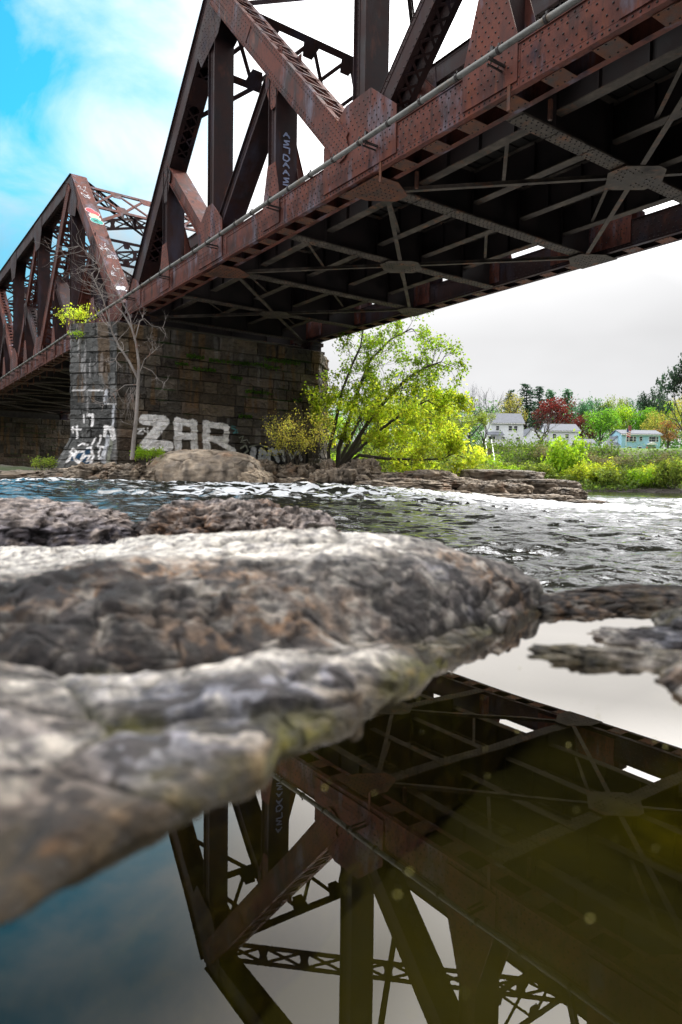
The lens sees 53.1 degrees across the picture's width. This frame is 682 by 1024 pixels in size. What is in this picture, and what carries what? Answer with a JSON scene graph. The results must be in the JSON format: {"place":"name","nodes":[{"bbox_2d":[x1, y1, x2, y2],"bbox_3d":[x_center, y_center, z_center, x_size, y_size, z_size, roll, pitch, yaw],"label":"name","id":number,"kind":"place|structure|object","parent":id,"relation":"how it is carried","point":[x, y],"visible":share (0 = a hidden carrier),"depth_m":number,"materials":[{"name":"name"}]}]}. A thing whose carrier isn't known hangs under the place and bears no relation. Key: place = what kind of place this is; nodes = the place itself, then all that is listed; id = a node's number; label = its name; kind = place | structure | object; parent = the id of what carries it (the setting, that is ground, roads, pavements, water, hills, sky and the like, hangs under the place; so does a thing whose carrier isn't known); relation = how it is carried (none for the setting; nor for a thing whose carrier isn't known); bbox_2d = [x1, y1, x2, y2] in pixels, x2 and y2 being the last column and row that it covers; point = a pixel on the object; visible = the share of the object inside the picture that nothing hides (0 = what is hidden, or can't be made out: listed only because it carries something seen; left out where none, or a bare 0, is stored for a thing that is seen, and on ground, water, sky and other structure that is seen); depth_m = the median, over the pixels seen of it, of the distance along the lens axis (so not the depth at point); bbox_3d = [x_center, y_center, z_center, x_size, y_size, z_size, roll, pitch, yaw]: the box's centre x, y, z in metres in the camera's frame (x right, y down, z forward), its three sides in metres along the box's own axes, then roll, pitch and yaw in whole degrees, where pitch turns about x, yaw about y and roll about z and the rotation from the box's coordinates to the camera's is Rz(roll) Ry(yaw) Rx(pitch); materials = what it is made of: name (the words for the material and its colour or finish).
{"place":"outdoors","nodes":[
{"label":"outdoors","id":0,"kind":"place"},
{"bbox_2d":[51,322,328,469],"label":"stone pier","id":1,"kind":"structure","parent":0,"point":[188,408],"depth_m":27.15,"materials":[{"name":"stone"}]},
{"bbox_2d":[68,330,83,341],"bbox_3d":[-10.004,-6.700,25.797,0.681,0.571,0.507,1,2,0],"label":"shrub","id":2,"kind":"object","parent":1,"relation":"on","point":[78,334],"visible":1,"depth_m":25.72,"materials":[{"name":"green plant"}]},
{"bbox_2d":[53,303,99,329],"bbox_3d":[-10.225,-7.523,26.376,1.686,1.118,0.918,1,2,0],"label":"shrub","id":3,"kind":"object","parent":1,"relation":"on","point":[77,314],"visible":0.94,"depth_m":26.29,"materials":[{"name":"yellow plant"}]},
{"bbox_2d":[0,173,302,419],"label":"truss bridge","id":4,"kind":"structure","parent":1,"relation":"on","point":[27,332],"depth_m":39.02,"materials":[{"name":"metal"}]},
{"bbox_2d":[175,353,301,418],"bbox_3d":[-4.136,-5.294,28.632,5.968,2.762,0.075,-1,3,-35],"label":"moss","id":5,"kind":"object","parent":1,"relation":"attached to","point":[244,364],"visible":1,"depth_m":28.75,"materials":[{"name":"green plant"}]},
{"bbox_2d":[125,0,681,354],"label":"truss bridge","id":6,"kind":"structure","parent":1,"relation":"on","point":[588,174],"depth_m":17.58,"materials":[{"name":"red metal"}]},
{"bbox_2d":[0,0,581,398],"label":"utility pipe","id":7,"kind":"object","parent":6,"relation":"attached to","point":[545,19],"visible":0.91,"depth_m":14.00,"materials":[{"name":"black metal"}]},
{"bbox_2d":[0,464,389,472],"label":"river bank","id":8,"kind":"structure","parent":0,"point":[6,467],"depth_m":31.91,"materials":[{"name":"soil"}]},
{"bbox_2d":[0,411,70,467],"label":"stone pier","id":9,"kind":"structure","parent":8,"relation":"on","point":[24,436],"depth_m":67.54,"materials":[{"name":"stone"}]},
{"bbox_2d":[28,455,57,470],"bbox_3d":[-11.246,-1.827,25.975,1.214,0.761,0.950,1,2,0],"label":"shrub","id":10,"kind":"object","parent":8,"relation":"on","point":[44,461],"visible":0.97,"depth_m":25.91,"materials":[{"name":"green plant"}]},
{"bbox_2d":[145,449,263,481],"bbox_3d":[-5.097,-1.166,25.375,4.628,2.347,3.742,1,2,-6],"label":"boulder","id":11,"kind":"object","parent":8,"relation":"on","point":[202,465],"visible":0.38,"depth_m":23.75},
{"bbox_2d":[300,312,490,475],"bbox_3d":[2.147,-5.244,30.224,8.268,8.728,9.175,1,2,0],"label":"leafy tree","id":12,"kind":"object","parent":8,"relation":"on","point":[379,434],"visible":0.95,"depth_m":28.80,"materials":[{"name":"green plant"}]},
{"bbox_2d":[361,436,500,471],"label":"undergrowth","id":13,"kind":"object","parent":8,"relation":"on","point":[446,466],"visible":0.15,"depth_m":33.01,"materials":[{"name":"green plant"}]},
{"bbox_2d":[450,469,545,480],"bbox_3d":[6.243,-1.080,28.487,4.294,1.400,3.552,1,2,0],"label":"boulder","id":14,"kind":"object","parent":8,"relation":"on","point":[490,474],"visible":0.41,"depth_m":26.90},
{"bbox_2d":[499,479,581,493],"bbox_3d":[7.707,-0.699,27.007,3.479,1.265,3.364,1,2,-3],"label":"boulder","id":15,"kind":"object","parent":8,"relation":"on","point":[541,486],"visible":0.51,"depth_m":25.59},
{"bbox_2d":[0,477,681,592],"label":"river","id":16,"kind":"structure","parent":0,"point":[552,546],"depth_m":6.65,"materials":[{"name":"grey liquid"}]},
{"bbox_2d":[0,470,62,478],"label":"boulder","id":17,"kind":"object","parent":16,"relation":"on","point":[11,474],"visible":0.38,"depth_m":23.66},
{"bbox_2d":[0,497,136,546],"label":"rock","id":18,"kind":"object","parent":16,"relation":"on","point":[43,522],"visible":0.48,"depth_m":1.97,"materials":[{"name":"stone"}]},
{"bbox_2d":[62,462,116,479],"bbox_3d":[-8.785,-1.186,24.622,2.378,1.252,2.508,1,2,0],"label":"boulder","id":19,"kind":"object","parent":16,"relation":"on","point":[91,471],"visible":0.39,"depth_m":23.67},
{"bbox_2d":[107,463,157,480],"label":"boulder","id":20,"kind":"object","parent":16,"relation":"on","point":[132,471],"visible":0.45,"depth_m":23.58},
{"bbox_2d":[44,211,169,459],"bbox_3d":[-7.922,-5.769,22.996,3.513,7.959,3.445,2,3,27],"label":"bare tree","id":21,"kind":"object","parent":20,"relation":"on","point":[136,410],"visible":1,"depth_m":23.23,"materials":[{"name":"grey wood"}]},
{"bbox_2d":[129,444,166,464],"bbox_3d":[-6.741,-2.002,23.828,1.060,0.732,0.875,2,3,32],"label":"shrub","id":22,"kind":"object","parent":20,"relation":"on","point":[142,452],"visible":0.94,"depth_m":23.81,"materials":[{"name":"green plant"}]},
{"bbox_2d":[130,497,279,536],"bbox_3d":[-0.363,0.089,2.089,0.547,0.267,0.458,1,2,3],"label":"rock","id":23,"kind":"object","parent":16,"relation":"on","point":[183,516],"visible":0.42,"depth_m":1.93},
{"bbox_2d":[237,468,274,482],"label":"boulder","id":24,"kind":"object","parent":16,"relation":"on","point":[255,475],"visible":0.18,"depth_m":24.18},
{"bbox_2d":[257,459,277,476],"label":"boulder","id":25,"kind":"object","parent":16,"relation":"on","point":[269,466],"visible":0.31,"depth_m":26.21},
{"bbox_2d":[276,462,315,478],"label":"boulder","id":26,"kind":"object","parent":16,"relation":"on","point":[300,470],"visible":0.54,"depth_m":26.12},
{"bbox_2d":[259,418,317,467],"bbox_3d":[-1.786,-2.618,26.242,2.196,2.130,2.030,-1,3,-33],"label":"shrub","id":27,"kind":"object","parent":26,"relation":"on","point":[305,444],"visible":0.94,"depth_m":26.25,"materials":[{"name":"yellow plant"}]},
{"bbox_2d":[262,401,335,466],"bbox_3d":[-1.844,-3.017,26.643,3.215,3.215,2.410,0,3,-24],"label":"shrub","id":28,"kind":"object","parent":26,"relation":"on","point":[314,431],"visible":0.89,"depth_m":26.50,"materials":[{"name":"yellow plant"}]},
{"bbox_2d":[252,506,340,531],"bbox_3d":[-0.148,0.099,2.026,0.301,0.240,0.373,0,3,-11],"label":"rock","id":29,"kind":"object","parent":16,"relation":"on","point":[293,518],"visible":0.32,"depth_m":1.91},
{"bbox_2d":[276,477,316,483],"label":"boulder","id":30,"kind":"object","parent":16,"relation":"on","point":[291,480],"visible":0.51,"depth_m":25.34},
{"bbox_2d":[308,469,330,483],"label":"boulder","id":31,"kind":"object","parent":16,"relation":"on","point":[320,476],"visible":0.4,"depth_m":25.38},
{"bbox_2d":[320,458,335,469],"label":"boulder","id":32,"kind":"object","parent":16,"relation":"on","point":[327,464],"visible":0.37,"depth_m":26.51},
{"bbox_2d":[325,466,358,484],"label":"boulder","id":33,"kind":"object","parent":16,"relation":"on","point":[345,475],"visible":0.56,"depth_m":25.24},
{"bbox_2d":[352,474,369,484],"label":"boulder","id":34,"kind":"object","parent":16,"relation":"in","point":[361,477],"visible":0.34,"depth_m":25.47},
{"bbox_2d":[348,457,383,476],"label":"boulder","id":35,"kind":"object","parent":16,"relation":"on","point":[368,466],"visible":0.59,"depth_m":26.49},
{"bbox_2d":[369,472,401,479],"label":"boulder","id":36,"kind":"object","parent":16,"relation":"on","point":[386,475],"visible":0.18,"depth_m":26.26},
{"bbox_2d":[353,477,452,490],"bbox_3d":[2.090,-0.817,24.961,3.963,0.910,2.672,1,2,3],"label":"boulder","id":37,"kind":"object","parent":16,"relation":"on","point":[416,483],"visible":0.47,"depth_m":24.01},
{"bbox_2d":[397,469,457,480],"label":"boulder","id":38,"kind":"object","parent":16,"relation":"on","point":[427,474],"visible":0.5,"depth_m":25.58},
{"bbox_2d":[435,490,472,493],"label":"boulder","id":39,"kind":"object","parent":16,"relation":"on","point":[466,492],"visible":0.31,"depth_m":23.47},
{"bbox_2d":[436,477,478,490],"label":"boulder","id":40,"kind":"object","parent":16,"relation":"on","point":[455,483],"visible":0.25,"depth_m":25.05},
{"bbox_2d":[457,480,511,493],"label":"boulder","id":41,"kind":"object","parent":16,"relation":"in","point":[481,486],"visible":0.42,"depth_m":23.93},
{"bbox_2d":[481,493,524,497],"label":"boulder","id":42,"kind":"object","parent":16,"relation":"on","point":[505,495],"visible":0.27,"depth_m":23.00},
{"bbox_2d":[505,482,533,494],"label":"boulder","id":43,"kind":"object","parent":16,"relation":"on","point":[518,488],"visible":0.29,"depth_m":24.17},
{"bbox_2d":[515,494,579,500],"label":"boulder","id":44,"kind":"object","parent":16,"relation":"in","point":[556,497],"visible":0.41,"depth_m":22.79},
{"bbox_2d":[544,487,588,499],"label":"boulder","id":45,"kind":"object","parent":16,"relation":"in","point":[577,493],"visible":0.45,"depth_m":24.75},
{"bbox_2d":[536,592,623,614],"bbox_3d":[0.367,0.182,1.231,0.310,0.072,0.147,1,2,6],"label":"rock","id":46,"kind":"object","parent":16,"relation":"on","point":[556,603],"visible":0.23,"depth_m":1.19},
{"bbox_2d":[563,499,609,503],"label":"boulder","id":47,"kind":"object","parent":16,"relation":"on","point":[585,501],"visible":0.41,"depth_m":22.52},
{"bbox_2d":[558,583,681,608],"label":"rock","id":48,"kind":"object","parent":16,"relation":"on","point":[638,596],"visible":0.4,"depth_m":1.27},
{"bbox_2d":[0,0,681,448],"label":"sky","id":49,"kind":"structure","parent":0,"point":[90,89],"materials":[{"name":"white"}]},
{"bbox_2d":[258,715,681,1023],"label":"pool bed","id":50,"kind":"object","parent":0,"point":[519,867],"visible":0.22,"depth_m":0.57,"materials":[{"name":"liquid"}]},
{"bbox_2d":[0,527,544,1023],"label":"rock","id":51,"kind":"object","parent":50,"relation":"on","point":[192,725],"visible":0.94,"depth_m":0.59,"materials":[{"name":"stone"}]},
{"bbox_2d":[330,443,681,492],"bbox_3d":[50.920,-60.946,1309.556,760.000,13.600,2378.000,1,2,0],"label":"bank","id":52,"kind":"structure","parent":0,"point":[675,490],"depth_m":155.28,"materials":[{"name":"plant"}]},
{"bbox_2d":[327,416,358,447],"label":"broadleaf tree","id":53,"kind":"object","parent":52,"relation":"on","point":[339,427],"visible":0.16,"depth_m":157.56,"materials":[{"name":"green plant"}]},
{"bbox_2d":[352,408,390,440],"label":"broadleaf tree","id":54,"kind":"object","parent":52,"relation":"on","point":[364,433],"visible":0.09,"depth_m":164.87,"materials":[{"name":"green plant"}]},
{"bbox_2d":[432,413,478,433],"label":"broadleaf tree","id":55,"kind":"object","parent":52,"relation":"on","point":[461,424],"visible":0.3,"depth_m":149.24,"materials":[{"name":"green plant"}]},
{"bbox_2d":[463,409,497,449],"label":"broadleaf tree","id":56,"kind":"object","parent":52,"relation":"on","point":[481,418],"visible":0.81,"depth_m":156.59,"materials":[{"name":"green plant"}]},
{"bbox_2d":[451,385,511,443],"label":"bare tree","id":57,"kind":"object","parent":52,"relation":"on","point":[470,436],"visible":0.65,"depth_m":198.21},
{"bbox_2d":[480,452,502,468],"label":"shrub","id":58,"kind":"object","parent":52,"relation":"on","point":[491,461],"visible":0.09,"depth_m":137.38,"materials":[{"name":"green plant"}]},
{"bbox_2d":[473,382,528,414],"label":"bare tree","id":59,"kind":"object","parent":52,"relation":"on","point":[506,402],"visible":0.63,"depth_m":201.69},
{"bbox_2d":[483,413,524,446],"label":"house","id":60,"kind":"structure","parent":52,"relation":"on","point":[505,423],"depth_m":171.28,"materials":[{"name":"white"}]},
{"bbox_2d":[328,418,681,490],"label":"scrub","id":61,"kind":"object","parent":52,"relation":"on","point":[526,447],"visible":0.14,"depth_m":153.06,"materials":[{"name":"green plant"}]},
{"bbox_2d":[328,392,681,448],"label":"woods","id":62,"kind":"object","parent":52,"relation":"on","point":[673,445],"visible":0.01,"depth_m":254.06,"materials":[{"name":"green plant"}]},
{"bbox_2d":[502,390,516,412],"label":"broadleaf tree","id":63,"kind":"object","parent":52,"relation":"on","point":[510,391],"visible":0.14,"depth_m":233.99,"materials":[{"name":"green plant"}]},
{"bbox_2d":[503,464,524,469],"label":"shrub","id":64,"kind":"object","parent":52,"relation":"on","point":[514,467],"visible":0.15,"depth_m":139.45,"materials":[{"name":"green plant"}]},
{"bbox_2d":[498,393,530,424],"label":"broadleaf tree","id":65,"kind":"object","parent":52,"relation":"on","point":[519,412],"visible":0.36,"depth_m":212.76,"materials":[{"name":"plant"}]},
{"bbox_2d":[515,383,543,428],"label":"pine tree","id":66,"kind":"object","parent":52,"relation":"on","point":[528,408],"visible":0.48,"depth_m":222.91,"materials":[{"name":"green plant"}]},
{"bbox_2d":[523,427,548,446],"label":"house","id":67,"kind":"structure","parent":52,"relation":"on","point":[528,433],"depth_m":178.70,"materials":[{"name":"white"}]},
{"bbox_2d":[518,460,559,478],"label":"shrub","id":68,"kind":"object","parent":52,"relation":"on","point":[533,467],"visible":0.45,"depth_m":135.63,"materials":[{"name":"green plant"}]},
{"bbox_2d":[527,386,555,427],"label":"pine tree","id":69,"kind":"object","parent":52,"relation":"on","point":[539,388],"visible":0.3,"depth_m":229.79,"materials":[{"name":"green plant"}]},
{"bbox_2d":[530,441,552,460],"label":"shrub","id":70,"kind":"object","parent":52,"relation":"on","point":[543,452],"visible":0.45,"depth_m":151.16,"materials":[{"name":"green plant"}]},
{"bbox_2d":[524,408,568,443],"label":"bare tree","id":71,"kind":"object","parent":52,"relation":"on","point":[542,422],"visible":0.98,"depth_m":165.53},
{"bbox_2d":[539,388,560,423],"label":"pine tree","id":72,"kind":"object","parent":52,"relation":"on","point":[551,394],"visible":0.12,"depth_m":232.87,"materials":[{"name":"teal plant"}]},
{"bbox_2d":[531,397,582,428],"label":"red maple","id":73,"kind":"object","parent":52,"relation":"on","point":[552,407],"visible":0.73,"depth_m":207.72,"materials":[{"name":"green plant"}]},
{"bbox_2d":[539,424,580,446],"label":"house","id":74,"kind":"structure","parent":52,"relation":"on","point":[563,430],"depth_m":179.30,"materials":[{"name":"white"}]},
{"bbox_2d":[544,472,580,481],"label":"shrub","id":75,"kind":"object","parent":52,"relation":"on","point":[569,477],"visible":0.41,"depth_m":133.72,"materials":[{"name":"green plant"}]},
{"bbox_2d":[537,429,592,474],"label":"shrub","id":76,"kind":"object","parent":52,"relation":"on","point":[559,453],"visible":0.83,"depth_m":139.34,"materials":[{"name":"green plant"}]},
{"bbox_2d":[554,388,579,427],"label":"pine tree","id":77,"kind":"object","parent":52,"relation":"on","point":[567,393],"visible":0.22,"depth_m":232.87,"materials":[{"name":"teal plant"}]},
{"bbox_2d":[558,461,595,484],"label":"shrub","id":78,"kind":"object","parent":52,"relation":"on","point":[583,473],"visible":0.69,"depth_m":134.63,"materials":[{"name":"green plant"}]},
{"bbox_2d":[566,399,590,431],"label":"broadleaf tree","id":79,"kind":"object","parent":52,"relation":"on","point":[582,409],"visible":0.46,"depth_m":223.58,"materials":[{"name":"teal plant"}]},
{"bbox_2d":[573,414,596,438],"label":"broadleaf tree","id":80,"kind":"object","parent":52,"relation":"on","point":[583,422],"visible":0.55,"depth_m":212.43,"materials":[{"name":"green plant"}]},
{"bbox_2d":[567,451,609,464],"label":"shrub","id":81,"kind":"object","parent":52,"relation":"on","point":[590,458],"visible":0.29,"depth_m":148.57,"materials":[{"name":"green plant"}]},
{"bbox_2d":[580,395,611,439],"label":"broadleaf tree","id":82,"kind":"object","parent":52,"relation":"on","point":[591,405],"visible":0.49,"depth_m":226.57,"materials":[{"name":"teal plant"}]},
{"bbox_2d":[580,457,621,481],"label":"shrub","id":83,"kind":"object","parent":52,"relation":"on","point":[609,465],"visible":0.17,"depth_m":138.08,"materials":[{"name":"yellow plant"}]},
{"bbox_2d":[581,407,621,442],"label":"broadleaf tree","id":84,"kind":"object","parent":52,"relation":"on","point":[603,424],"visible":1,"depth_m":202.96,"materials":[{"name":"green plant"}]},
{"bbox_2d":[585,464,628,485],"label":"shrub","id":85,"kind":"object","parent":52,"relation":"on","point":[609,475],"visible":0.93,"depth_m":134.31,"materials":[{"name":"green plant"}]},
{"bbox_2d":[599,441,620,447],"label":"outbuilding","id":86,"kind":"structure","parent":52,"relation":"on","point":[616,444],"depth_m":176.99,"materials":[{"name":"white"}]},
{"bbox_2d":[595,394,629,431],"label":"broadleaf tree","id":87,"kind":"object","parent":52,"relation":"on","point":[610,405],"visible":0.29,"depth_m":228.02,"materials":[{"name":"green plant"}]},
{"bbox_2d":[593,454,642,466],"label":"shrub","id":88,"kind":"object","parent":52,"relation":"on","point":[615,458],"visible":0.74,"depth_m":147.82,"materials":[{"name":"green plant"}]},
{"bbox_2d":[607,403,636,432],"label":"broadleaf tree","id":89,"kind":"object","parent":52,"relation":"on","point":[622,414],"visible":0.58,"depth_m":212.85,"materials":[{"name":"green plant"}]},
{"bbox_2d":[616,396,643,425],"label":"broadleaf tree","id":90,"kind":"object","parent":52,"relation":"on","point":[633,405],"visible":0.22,"depth_m":229.18,"materials":[{"name":"teal plant"}]},
{"bbox_2d":[609,426,662,448],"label":"house","id":91,"kind":"structure","parent":52,"relation":"on","point":[641,438],"depth_m":175.34,"materials":[{"name":"blue"}]},
{"bbox_2d":[623,465,657,486],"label":"shrub","id":92,"kind":"object","parent":52,"relation":"on","point":[647,479],"visible":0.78,"depth_m":133.67,"materials":[{"name":"green plant"}]},
{"bbox_2d":[627,405,660,429],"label":"broadleaf tree","id":93,"kind":"object","parent":52,"relation":"on","point":[640,419],"visible":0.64,"depth_m":213.77,"materials":[{"name":"green plant"}]},
{"bbox_2d":[635,386,668,428],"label":"tree","id":94,"kind":"object","parent":52,"relation":"on","point":[646,401],"visible":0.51,"depth_m":225.80,"materials":[{"name":"green plant"}]},
{"bbox_2d":[635,460,669,484],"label":"shrub","id":95,"kind":"object","parent":52,"relation":"on","point":[649,466],"visible":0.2,"depth_m":138.17,"materials":[{"name":"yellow plant"}]},
{"bbox_2d":[640,410,669,437],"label":"broadleaf tree","id":96,"kind":"object","parent":52,"relation":"on","point":[654,423],"visible":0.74,"depth_m":203.48,"materials":[{"name":"plant"}]},
{"bbox_2d":[644,450,680,465],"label":"shrub","id":97,"kind":"object","parent":52,"relation":"on","point":[662,459],"visible":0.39,"depth_m":148.65,"materials":[{"name":"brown plant"}]},
{"bbox_2d":[650,401,681,445],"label":"broadleaf tree","id":98,"kind":"object","parent":52,"relation":"on","point":[669,412],"visible":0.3,"depth_m":219.97,"materials":[{"name":"green plant"}]},
{"bbox_2d":[652,452,681,488],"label":"shrub","id":99,"kind":"object","parent":52,"relation":"on","point":[674,470],"visible":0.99,"depth_m":133.28,"materials":[{"name":"green plant"}]},
{"bbox_2d":[653,353,681,429],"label":"broadleaf tree","id":100,"kind":"object","parent":52,"relation":"on","point":[675,377],"visible":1,"depth_m":148.58,"materials":[{"name":"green plant"}]},
{"bbox_2d":[653,419,681,448],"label":"broadleaf tree","id":101,"kind":"object","parent":52,"relation":"on","point":[666,434],"visible":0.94,"depth_m":188.66,"materials":[{"name":"orange plant"}]},
{"bbox_2d":[668,393,681,430],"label":"broadleaf tree","id":102,"kind":"object","parent":52,"relation":"on","point":[677,415],"visible":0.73,"depth_m":164.84,"materials":[{"name":"yellow plant"}]},
{"bbox_2d":[381,608,681,734],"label":"pool water","id":103,"kind":"structure","parent":0,"point":[493,676],"depth_m":0.76,"materials":[{"name":"liquid"}]},
{"bbox_2d":[527,644,681,667],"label":"rock","id":104,"kind":"object","parent":103,"relation":"in","point":[643,657],"visible":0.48,"depth_m":0.85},
{"bbox_2d":[587,626,681,648],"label":"rock","id":105,"kind":"object","parent":103,"relation":"in","point":[653,638],"visible":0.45,"depth_m":0.96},
{"bbox_2d":[638,606,681,632],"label":"rock","id":106,"kind":"object","parent":103,"relation":"in","point":[670,620],"visible":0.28,"depth_m":1.04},
{"bbox_2d":[654,656,681,740],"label":"rock","id":107,"kind":"object","parent":103,"relation":"in","point":[670,673],"visible":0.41,"depth_m":0.77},
{"bbox_2d":[593,486,681,492],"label":"bank","id":108,"kind":"object","parent":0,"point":[604,490],"visible":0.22,"depth_m":130.79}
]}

